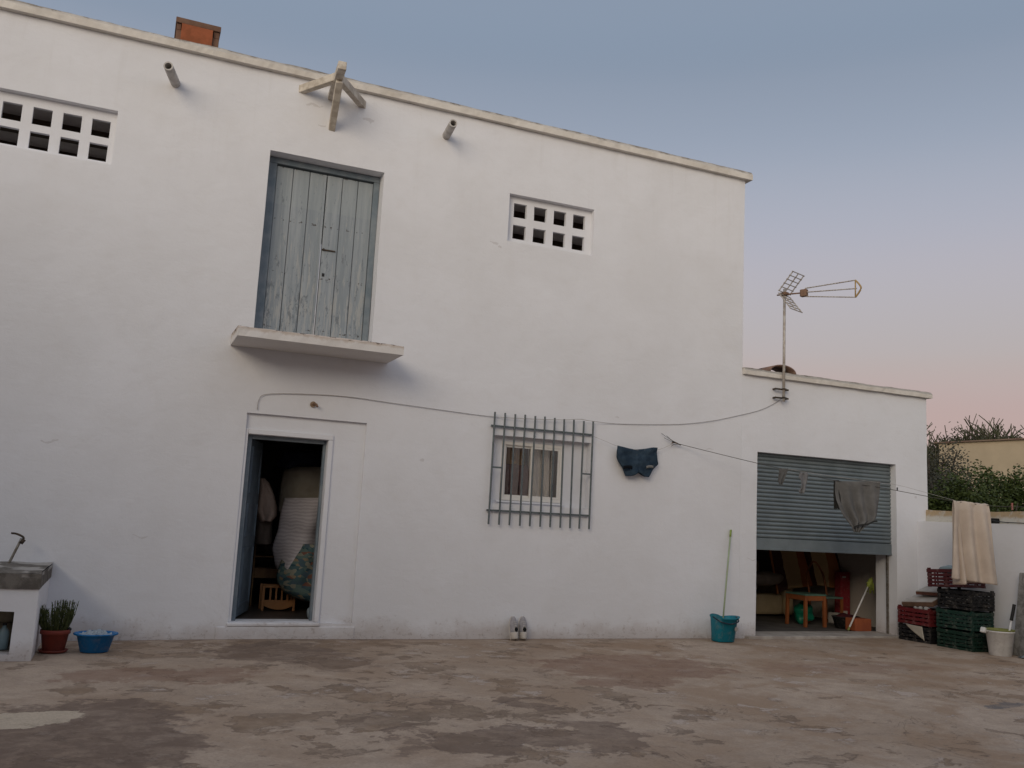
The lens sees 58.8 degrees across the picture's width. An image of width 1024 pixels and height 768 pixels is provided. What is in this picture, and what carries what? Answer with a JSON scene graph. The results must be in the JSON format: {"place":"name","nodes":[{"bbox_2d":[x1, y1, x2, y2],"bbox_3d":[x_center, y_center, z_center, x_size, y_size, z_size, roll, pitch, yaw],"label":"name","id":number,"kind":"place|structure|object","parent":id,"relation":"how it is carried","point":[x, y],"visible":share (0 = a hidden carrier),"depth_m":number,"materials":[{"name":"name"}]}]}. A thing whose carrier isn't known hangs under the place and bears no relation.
{"place":"outdoors","nodes":[
{"label":"outdoors","id":0,"kind":"place"},
{"bbox_2d":[0,611,12,645],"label":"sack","id":1,"kind":"object","parent":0,"point":[6,617],"visible":0.54,"depth_m":8.32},
{"bbox_2d":[0,638,1023,767],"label":"yard concrete","id":2,"kind":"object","parent":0,"point":[576,703],"visible":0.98,"depth_m":7.16,"materials":[{"name":"beige concrete"}]},
{"bbox_2d":[0,560,52,660],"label":"wash trough","id":3,"kind":"object","parent":2,"relation":"on","point":[23,594],"visible":1,"depth_m":7.99,"materials":[{"name":"paint"}]},
{"bbox_2d":[0,623,8,649],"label":"bottle","id":4,"kind":"object","parent":3,"relation":"on","point":[4,634],"visible":1,"depth_m":8.12,"materials":[{"name":"blue plastic"}]},
{"bbox_2d":[8,532,25,561],"bbox_3d":[-4.869,1.617,8.937,0.137,0.314,0.044,6,-9,-22],"label":"garden tap","id":5,"kind":"object","parent":3,"relation":"on","point":[22,540],"visible":0.93,"depth_m":8.94,"materials":[{"name":"metal"}]},
{"bbox_2d":[38,599,79,653],"bbox_3d":[-4.271,2.260,8.517,0.343,0.482,0.327,1,-9,15],"label":"potted plant","id":6,"kind":"object","parent":2,"relation":"on","point":[54,635],"visible":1,"depth_m":8.43,"materials":[{"name":"plant"}]},
{"bbox_2d":[73,630,118,652],"bbox_3d":[-3.955,2.448,8.621,0.398,0.174,0.342,6,-9,-22],"label":"wash tub","id":7,"kind":"object","parent":2,"relation":"on","point":[94,643],"visible":0.9,"depth_m":8.52,"materials":[{"name":"blue plastic"}]},
{"bbox_2d":[79,629,111,634],"bbox_3d":[-3.951,2.373,8.632,0.318,0.082,0.273,6,-9,-22],"label":"washing","id":8,"kind":"object","parent":7,"relation":"in","point":[96,632],"visible":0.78,"depth_m":8.62,"materials":[{"name":"white fabric"}]},
{"bbox_2d":[509,616,517,639],"bbox_3d":[0.024,2.958,11.006,0.117,0.279,0.162,6,-9,-22],"label":"shoe","id":9,"kind":"object","parent":2,"relation":"on","point":[513,629],"visible":1,"depth_m":10.98,"materials":[{"name":"white fabric"}]},
{"bbox_2d":[518,616,526,639],"bbox_3d":[0.143,2.973,11.062,0.117,0.279,0.156,6,-9,-22],"label":"shoe","id":10,"kind":"object","parent":2,"relation":"on","point":[522,627],"visible":1,"depth_m":11.03,"materials":[{"name":"white fabric"}]},
{"bbox_2d":[710,613,739,641],"bbox_3d":[2.795,3.202,11.943,0.416,0.349,0.338,6,-9,-22],"label":"mop bucket","id":11,"kind":"object","parent":2,"relation":"on","point":[725,629],"visible":1,"depth_m":11.85,"materials":[{"name":"teal plastic"}]},
{"bbox_2d":[722,530,731,617],"bbox_3d":[2.882,2.681,12.201,0.144,1.440,0.481,-1,-10,28],"label":"mop","id":12,"kind":"object","parent":11,"relation":"in","point":[730,534],"visible":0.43,"depth_m":12.27,"materials":[{"name":"plastic"}]},
{"bbox_2d":[898,622,947,643],"bbox_3d":[5.958,3.599,13.132,0.398,0.235,0.578,7,-9,-23],"label":"crate","id":13,"kind":"object","parent":2,"relation":"on","point":[904,635],"visible":0.56,"depth_m":13.01,"materials":[{"name":"black plastic"}]},
{"bbox_2d":[905,623,924,640],"bbox_3d":[5.774,3.558,13.037,0.015,0.202,0.340,7,-9,-24],"label":"cloth rag","id":14,"kind":"object","parent":13,"relation":"hanging from","point":[918,630],"visible":1,"depth_m":12.99,"materials":[{"name":"beige fabric"}]},
{"bbox_2d":[897,605,942,626],"bbox_3d":[5.970,3.357,13.167,0.418,0.250,0.598,6,-9,-22],"label":"crate","id":15,"kind":"object","parent":13,"relation":"on","point":[911,615],"visible":0.73,"depth_m":13.09,"materials":[{"name":"red plastic"}]},
{"bbox_2d":[902,595,943,606],"bbox_3d":[6.013,3.135,13.190,0.382,0.246,0.580,6,-9,-22],"label":"cardboard tray","id":16,"kind":"object","parent":15,"relation":"on","point":[923,600],"visible":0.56,"depth_m":13.13,"materials":[{"name":"beige cardboard"}]},
{"bbox_2d":[916,587,950,595],"bbox_3d":[6.107,2.998,13.157,0.262,0.146,0.406,7,-9,-26],"label":"carton","id":17,"kind":"object","parent":16,"relation":"on","point":[932,591],"visible":0.66,"depth_m":13.15,"materials":[{"name":"cardboard"}]},
{"bbox_2d":[906,625,936,640],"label":"scraps","id":18,"kind":"object","parent":13,"relation":"on","point":[923,631],"visible":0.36,"depth_m":13.02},
{"bbox_2d":[936,626,988,651],"bbox_3d":[6.227,3.502,12.481,0.418,0.265,0.598,6,-9,-22],"label":"crate","id":19,"kind":"object","parent":2,"relation":"on","point":[942,634],"visible":0.7,"depth_m":12.30,"materials":[{"name":"plastic"}]},
{"bbox_2d":[936,607,993,631],"bbox_3d":[6.241,3.239,12.532,0.418,0.265,0.598,7,-9,-23],"label":"crate","id":20,"kind":"object","parent":19,"relation":"on","point":[944,622],"visible":0.86,"depth_m":12.35,"materials":[{"name":"green plastic"}]},
{"bbox_2d":[937,587,994,611],"bbox_3d":[6.267,2.970,12.555,0.418,0.270,0.598,6,-9,-21],"label":"crate","id":21,"kind":"object","parent":20,"relation":"on","point":[973,601],"visible":0.94,"depth_m":12.35,"materials":[{"name":"plastic"}]},
{"bbox_2d":[926,568,985,587],"bbox_3d":[6.196,2.707,12.688,0.418,0.265,0.618,8,-14,-25],"label":"crate","id":22,"kind":"object","parent":21,"relation":"on","point":[945,576],"visible":0.59,"depth_m":12.66,"materials":[{"name":"red plastic"}]},
{"bbox_2d":[939,565,951,573],"bbox_3d":[6.160,2.607,12.727,0.263,0.130,0.349,6,-9,-22],"label":"rag","id":23,"kind":"object","parent":22,"relation":"in","point":[947,567],"visible":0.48,"depth_m":12.69,"materials":[{"name":"fabric"}]},
{"bbox_2d":[943,590,986,607],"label":"scraps","id":24,"kind":"object","parent":21,"relation":"in","point":[963,599],"visible":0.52,"depth_m":12.42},
{"bbox_2d":[943,629,987,648],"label":"scraps","id":25,"kind":"object","parent":19,"relation":"on","point":[964,639],"visible":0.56,"depth_m":12.38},
{"bbox_2d":[917,510,1023,648],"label":"yard wall","id":26,"kind":"structure","parent":2,"relation":"on","point":[934,530],"depth_m":12.58,"materials":[{"name":"white paint"}]},
{"bbox_2d":[991,518,998,522],"bbox_3d":[6.729,1.929,12.843,0.153,0.074,0.244,6,-9,-22],"label":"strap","id":27,"kind":"object","parent":26,"relation":"on","point":[996,519],"visible":0.39,"depth_m":12.73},
{"bbox_2d":[991,520,1023,523],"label":"black cable","id":28,"kind":"object","parent":26,"relation":"on","point":[1006,522],"visible":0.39,"depth_m":12.45,"materials":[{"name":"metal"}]},
{"bbox_2d":[980,627,1014,656],"bbox_3d":[6.408,3.389,11.949,0.408,0.352,0.344,6,-9,-22],"label":"white bucket","id":29,"kind":"object","parent":2,"relation":"on","point":[1000,641],"visible":0.98,"depth_m":11.84,"materials":[{"name":"plastic"}]},
{"bbox_2d":[1008,604,1015,630],"bbox_3d":[6.518,3.215,11.941,0.195,0.644,0.108,4,-9,-10],"label":"brush","id":30,"kind":"object","parent":29,"relation":"in","point":[1012,613],"visible":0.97,"depth_m":11.94,"materials":[{"name":"white plastic"}]},
{"bbox_2d":[1013,573,1023,655],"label":"stone slab","id":31,"kind":"object","parent":2,"relation":"on","point":[1018,649],"depth_m":12.02,"materials":[{"name":"grey stone"}]},
{"bbox_2d":[18,0,1023,454],"label":"sky","id":32,"kind":"structure","parent":0,"point":[881,142],"materials":[{"name":"blue"}]},
{"bbox_2d":[828,612,839,623],"bbox_3d":[5.288,3.815,14.811,0.170,0.170,0.200,6,-9,-22],"label":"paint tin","id":33,"kind":"object","parent":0,"point":[830,619],"visible":0.46,"depth_m":14.82,"materials":[{"name":"grey metal"}]},
{"label":"ground","id":34,"kind":"structure","parent":0,"visible":0},
{"bbox_2d":[0,0,752,640],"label":"farmhouse","id":35,"kind":"object","parent":34,"relation":"on","point":[186,204],"visible":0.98,"depth_m":10.83,"materials":[{"name":"paint"}]},
{"bbox_2d":[257,478,276,521],"bbox_3d":[-3.053,1.446,11.339,0.298,0.543,0.225,6,-9,-22],"label":"hanging jacket","id":36,"kind":"object","parent":35,"relation":"hanging from","point":[267,508],"visible":0.94,"depth_m":11.26,"materials":[{"name":"beige fabric"}]},
{"bbox_2d":[254,520,272,544],"bbox_3d":[-3.094,1.847,11.356,0.227,0.310,0.147,6,-9,-22],"label":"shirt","id":37,"kind":"object","parent":36,"relation":"hanging from","point":[263,532],"visible":0.98,"depth_m":11.31,"materials":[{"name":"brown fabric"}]},
{"bbox_2d":[249,544,292,605],"bbox_3d":[-3.132,2.491,11.864,0.539,0.776,0.310,6,-9,-22],"label":"shelf","id":38,"kind":"object","parent":35,"relation":"on","point":[264,572],"visible":0.36,"depth_m":11.69,"materials":[{"name":"brown wood"}]},
{"bbox_2d":[258,583,294,610],"bbox_3d":[-2.931,2.662,11.350,0.409,0.310,0.256,6,-9,-22],"label":"wooden rack","id":39,"kind":"object","parent":35,"relation":"on","point":[276,604],"visible":0.79,"depth_m":11.24,"materials":[{"name":"brown wood"}]},
{"bbox_3d":[-2.545,1.998,12.018,0.830,1.300,0.800,6,-9,-22],"label":"mattress pile","id":40,"kind":"object","parent":39,"relation":"on","visible":0},
{"bbox_2d":[272,498,317,569],"bbox_3d":[-2.521,1.874,11.323,0.828,0.946,0.417,6,-9,-22],"label":"striped sheet","id":41,"kind":"object","parent":40,"relation":"on","point":[296,531],"visible":0.45,"depth_m":11.21,"materials":[{"name":"white fabric"}]},
{"bbox_2d":[276,544,314,601],"bbox_3d":[-2.449,2.308,11.136,0.805,0.701,0.370,6,-9,-22],"label":"quilt","id":42,"kind":"object","parent":40,"relation":"on","point":[294,579],"visible":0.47,"depth_m":10.97,"materials":[{"name":"fabric"}]},
{"bbox_2d":[277,467,320,511],"bbox_3d":[-2.518,1.358,11.688,0.881,0.619,0.352,6,-9,-22],"label":"blanket","id":43,"kind":"object","parent":40,"relation":"on","point":[300,482],"visible":0.41,"depth_m":11.54,"materials":[{"name":"beige fabric"}]},
{"bbox_2d":[231,435,325,620],"bbox_3d":[-2.807,1.683,10.711,0.898,2.052,0.905,6,-9,-22],"label":"front door","id":44,"kind":"structure","parent":35,"relation":"in","point":[246,540],"depth_m":10.47,"materials":[{"name":"blue paint"}]},
{"bbox_2d":[310,401,317,406],"bbox_3d":[-2.278,0.235,10.464,0.085,0.068,0.111,6,-9,-22],"label":"wall socket","id":45,"kind":"object","parent":35,"relation":"attached to","point":[313,404],"depth_m":10.46,"materials":[{"name":"plastic"}]},
{"bbox_2d":[254,156,379,340],"bbox_3d":[-2.340,-1.531,10.934,1.363,2.238,0.112,6,-9,-22],"label":"loft door","id":46,"kind":"structure","parent":35,"relation":"in","point":[289,269],"depth_m":10.92,"materials":[{"name":"blue paint"}]},
{"bbox_2d":[257,393,777,424],"bbox_3d":[0.521,0.242,11.646,7.306,0.856,0.062,6,-9,-22],"label":"aerial cable","id":47,"kind":"object","parent":35,"relation":"attached to","point":[506,417],"visible":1,"depth_m":11.35,"materials":[{"name":"grey plastic"}]},
{"bbox_2d":[495,441,562,505],"bbox_3d":[0.231,1.142,11.590,0.936,0.767,0.085,6,-9,-22],"label":"window","id":48,"kind":"structure","parent":35,"relation":"in","point":[508,446],"depth_m":11.60,"materials":[{"name":"white metal"}]},
{"bbox_2d":[661,433,680,445],"bbox_3d":[2.139,0.757,12.279,0.284,0.165,0.107,6,-9,-22],"label":"line anchor","id":49,"kind":"object","parent":35,"relation":"attached to","point":[672,441],"visible":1,"depth_m":12.26,"materials":[{"name":"grey metal"}]},
{"bbox_2d":[681,444,1011,506],"bbox_3d":[5.323,1.269,12.263,6.325,0.637,0.031,3,-8,0],"label":"washing line","id":50,"kind":"object","parent":49,"relation":"hanging from","point":[839,481],"visible":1,"depth_m":12.25,"materials":[{"name":"grey plastic"}]},
{"bbox_2d":[778,468,787,484],"bbox_3d":[3.661,1.249,12.264,0.137,0.226,0.040,4,-8,-7],"label":"sock","id":51,"kind":"object","parent":50,"relation":"hanging from","point":[782,474],"visible":1,"depth_m":12.26,"materials":[{"name":"grey fabric"}]},
{"bbox_2d":[799,472,807,493],"bbox_3d":[3.922,1.335,12.251,0.128,0.295,0.051,4,-8,-5],"label":"sock","id":52,"kind":"object","parent":50,"relation":"hanging from","point":[803,478],"visible":1,"depth_m":12.24,"materials":[{"name":"grey fabric"}]},
{"bbox_2d":[790,469,951,499],"bbox_3d":[4.837,1.356,12.248,2.224,0.307,0.004,3,-8,0],"label":"thin line","id":53,"kind":"object","parent":50,"relation":"hanging from","point":[871,481],"visible":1,"depth_m":12.25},
{"bbox_2d":[833,480,879,531],"bbox_3d":[4.638,1.637,12.185,0.632,0.699,0.129,3,-8,2],"label":"shirt","id":54,"kind":"object","parent":53,"relation":"hanging from","point":[856,503],"visible":1,"depth_m":12.22,"materials":[{"name":"grey fabric"}]},
{"bbox_2d":[951,500,997,584],"bbox_3d":[6.154,2.130,12.153,0.644,1.121,0.200,3,-8,-3],"label":"towel","id":55,"kind":"object","parent":50,"relation":"hanging from","point":[973,559],"visible":1,"depth_m":12.10,"materials":[{"name":"beige fabric"}]},
{"bbox_3d":[1.608,0.801,12.003,1.240,0.137,0.029,6,-9,-22],"label":"string","id":56,"kind":"object","parent":49,"relation":"hanging from","visible":0},
{"bbox_2d":[616,445,657,476],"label":"shorts","id":57,"kind":"object","parent":56,"relation":"hanging from","point":[642,462],"visible":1,"depth_m":11.96,"materials":[{"name":"fabric"}]},
{"bbox_2d":[738,365,932,638],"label":"garage","id":58,"kind":"structure","parent":34,"relation":"on","point":[837,429],"depth_m":13.47,"materials":[{"name":"paint"}]},
{"bbox_2d":[755,560,792,615],"bbox_3d":[4.182,3.509,15.767,1.060,0.900,0.880,6,-9,-22],"label":"armchair","id":59,"kind":"object","parent":58,"relation":"on","point":[770,600],"visible":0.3,"depth_m":15.48,"materials":[{"name":"beige fabric"}]},
{"bbox_2d":[756,571,783,585],"bbox_3d":[4.252,3.307,15.454,0.830,0.258,0.453,6,-9,-22],"label":"cushion","id":60,"kind":"object","parent":59,"relation":"on","point":[766,578],"visible":0.66,"depth_m":15.28,"materials":[{"name":"brown fabric"}]},
{"bbox_2d":[793,601,814,623],"bbox_3d":[4.625,3.631,14.443,0.345,0.358,0.287,6,-9,-22],"label":"plastic bag","id":61,"kind":"object","parent":58,"relation":"on","point":[798,611],"visible":0.73,"depth_m":14.35,"materials":[{"name":"green plastic"}]},
{"bbox_2d":[768,550,841,593],"bbox_3d":[5.046,3.107,15.448,1.403,0.960,0.390,2,-8,9],"label":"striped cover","id":62,"kind":"object","parent":58,"relation":"on","point":[791,567],"visible":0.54,"depth_m":15.41,"materials":[{"name":"brown fabric"}]},
{"bbox_2d":[785,591,826,627],"bbox_3d":[4.601,3.529,14.236,0.419,0.499,0.471,6,-9,-22],"label":"side table","id":63,"kind":"object","parent":58,"relation":"on","point":[806,597],"visible":1,"depth_m":14.09,"materials":[{"name":"orange laminate"}]},
{"bbox_2d":[772,271,861,401],"bbox_3d":[4.283,-0.703,12.788,0.340,1.859,1.334,11,-11,-42],"label":"tv antenna","id":64,"kind":"object","parent":58,"relation":"attached to","point":[783,294],"visible":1,"depth_m":13.07,"materials":[{"name":"metal"}]},
{"bbox_2d":[806,561,843,621],"bbox_3d":[5.064,3.385,14.767,0.396,0.987,0.496,6,-9,-22],"label":"wooden chair","id":65,"kind":"object","parent":58,"relation":"on","point":[829,596],"visible":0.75,"depth_m":14.85,"materials":[{"name":"orange wood"}]},
{"bbox_2d":[835,571,849,613],"bbox_3d":[5.464,3.523,15.030,0.200,0.830,0.164,6,-9,-22],"label":"red tube","id":66,"kind":"object","parent":58,"relation":"on","point":[842,583],"visible":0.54,"depth_m":14.98,"materials":[{"name":"red metal"}]},
{"bbox_2d":[831,615,858,628],"bbox_3d":[5.187,3.701,14.125,0.473,0.185,0.387,6,-9,-22],"label":"rubber tub","id":67,"kind":"object","parent":58,"relation":"on","point":[839,622],"visible":0.53,"depth_m":14.01,"materials":[{"name":"black rubber"}]},
{"bbox_2d":[836,613,853,616],"bbox_3d":[5.179,3.625,14.141,0.273,0.121,0.239,3,-8,3],"label":"rag","id":68,"kind":"object","parent":67,"relation":"in","point":[844,615],"visible":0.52,"depth_m":14.08,"materials":[{"name":"fabric"}]},
{"bbox_2d":[845,617,870,630],"bbox_3d":[5.288,3.670,13.876,0.314,0.185,0.220,6,-9,-22],"label":"terracotta planter","id":69,"kind":"object","parent":58,"relation":"on","point":[860,624],"visible":0.98,"depth_m":13.79,"materials":[{"name":"orange ceramic"}]},
{"bbox_2d":[847,577,873,630],"bbox_3d":[5.321,3.365,13.935,0.711,0.794,0.116,9,-10,-35],"label":"broom","id":70,"kind":"object","parent":58,"relation":"on","point":[870,584],"visible":1,"depth_m":14.07,"materials":[{"name":"white plastic"}]},
{"bbox_2d":[927,426,935,473],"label":"bare tree","id":71,"kind":"object","parent":34,"relation":"on","point":[928,447],"visible":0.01,"depth_m":39.58,"materials":[{"name":"brown plant"}]},
{"bbox_2d":[927,422,947,463],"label":"bare tree","id":72,"kind":"object","parent":34,"relation":"on","point":[934,446],"visible":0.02,"depth_m":38.50,"materials":[{"name":"brown plant"}]},
{"bbox_2d":[928,421,970,464],"bbox_3d":[18.212,4.812,38.100,2.640,6.545,2.823,6,-9,-22],"label":"dark bush","id":73,"kind":"object","parent":34,"relation":"on","point":[950,436],"visible":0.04,"depth_m":38.07,"materials":[{"name":"green plant"}]},
{"bbox_2d":[927,433,976,489],"bbox_3d":[11.945,3.709,26.039,2.661,4.545,2.758,6,-9,-22],"label":"olive tree","id":74,"kind":"object","parent":34,"relation":"on","point":[943,461],"visible":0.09,"depth_m":25.71,"materials":[{"name":"green plant"}]},
{"bbox_2d":[927,457,977,496],"bbox_3d":[11.812,3.915,24.884,2.714,3.780,2.689,6,-9,-22],"label":"olive tree","id":75,"kind":"object","parent":34,"relation":"on","point":[935,478],"visible":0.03,"depth_m":24.71,"materials":[{"name":"green plant"}]},
{"bbox_2d":[928,425,992,484],"bbox_3d":[18.693,4.932,38.776,6.259,6.421,4.761,4,-8,-7],"label":"bare tree","id":76,"kind":"object","parent":34,"relation":"on","point":[950,438],"visible":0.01,"depth_m":38.65,"materials":[{"name":"brown plant"}]},
{"bbox_2d":[927,484,1001,510],"bbox_3d":[10.705,3.870,22.049,2.378,2.919,2.505,-1,-9,24],"label":"citrus tree","id":77,"kind":"object","parent":34,"relation":"on","point":[931,500],"visible":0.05,"depth_m":22.07,"materials":[{"name":"green plant"}]},
{"bbox_2d":[927,430,1012,462],"bbox_3d":[20.276,4.939,37.622,6.374,6.286,4.115,3,-8,1],"label":"bare tree","id":78,"kind":"object","parent":34,"relation":"on","point":[937,445],"visible":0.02,"depth_m":37.64,"materials":[{"name":"brown plant"}]},
{"bbox_2d":[929,422,1020,474],"bbox_3d":[19.192,4.674,36.582,6.140,6.333,3.684,-5,-12,45],"label":"bare tree","id":79,"kind":"object","parent":34,"relation":"on","point":[979,436],"visible":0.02,"depth_m":36.76,"materials":[{"name":"brown plant"}]},
{"bbox_2d":[927,414,1023,472],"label":"bare tree","id":80,"kind":"object","parent":34,"relation":"on","point":[1007,433],"visible":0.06,"depth_m":37.73,"materials":[{"name":"brown plant"}]},
{"bbox_2d":[928,459,1023,511],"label":"citrus tree","id":81,"kind":"object","parent":34,"relation":"on","point":[955,490],"visible":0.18,"depth_m":21.77,"materials":[{"name":"green plant"}]},
{"bbox_2d":[934,438,1023,497],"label":"beige building","id":82,"kind":"structure","parent":34,"relation":"on","point":[1003,455],"depth_m":31.48,"materials":[{"name":"beige paint"}]},
{"bbox_2d":[956,426,1012,440],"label":"bare tree","id":83,"kind":"object","parent":34,"relation":"on","point":[987,434],"visible":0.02,"depth_m":36.71,"materials":[{"name":"brown plant"}]},
{"bbox_2d":[957,417,1013,439],"bbox_3d":[20.361,4.707,36.699,5.190,6.470,4.649,0,-9,21],"label":"bare tree","id":84,"kind":"object","parent":34,"relation":"on","point":[984,435],"visible":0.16,"depth_m":36.33,"materials":[{"name":"brown plant"}]},
{"bbox_2d":[963,482,1017,511],"bbox_3d":[10.912,3.632,20.192,2.143,2.864,2.005,-1,-9,26],"label":"citrus tree","id":85,"kind":"object","parent":34,"relation":"on","point":[983,497],"visible":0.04,"depth_m":20.29,"materials":[{"name":"green plant"}]},
{"bbox_2d":[987,464,1023,511],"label":"citrus tree","id":86,"kind":"object","parent":34,"relation":"on","point":[1015,482],"visible":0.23,"depth_m":21.70,"materials":[{"name":"green plant"}]}
]}

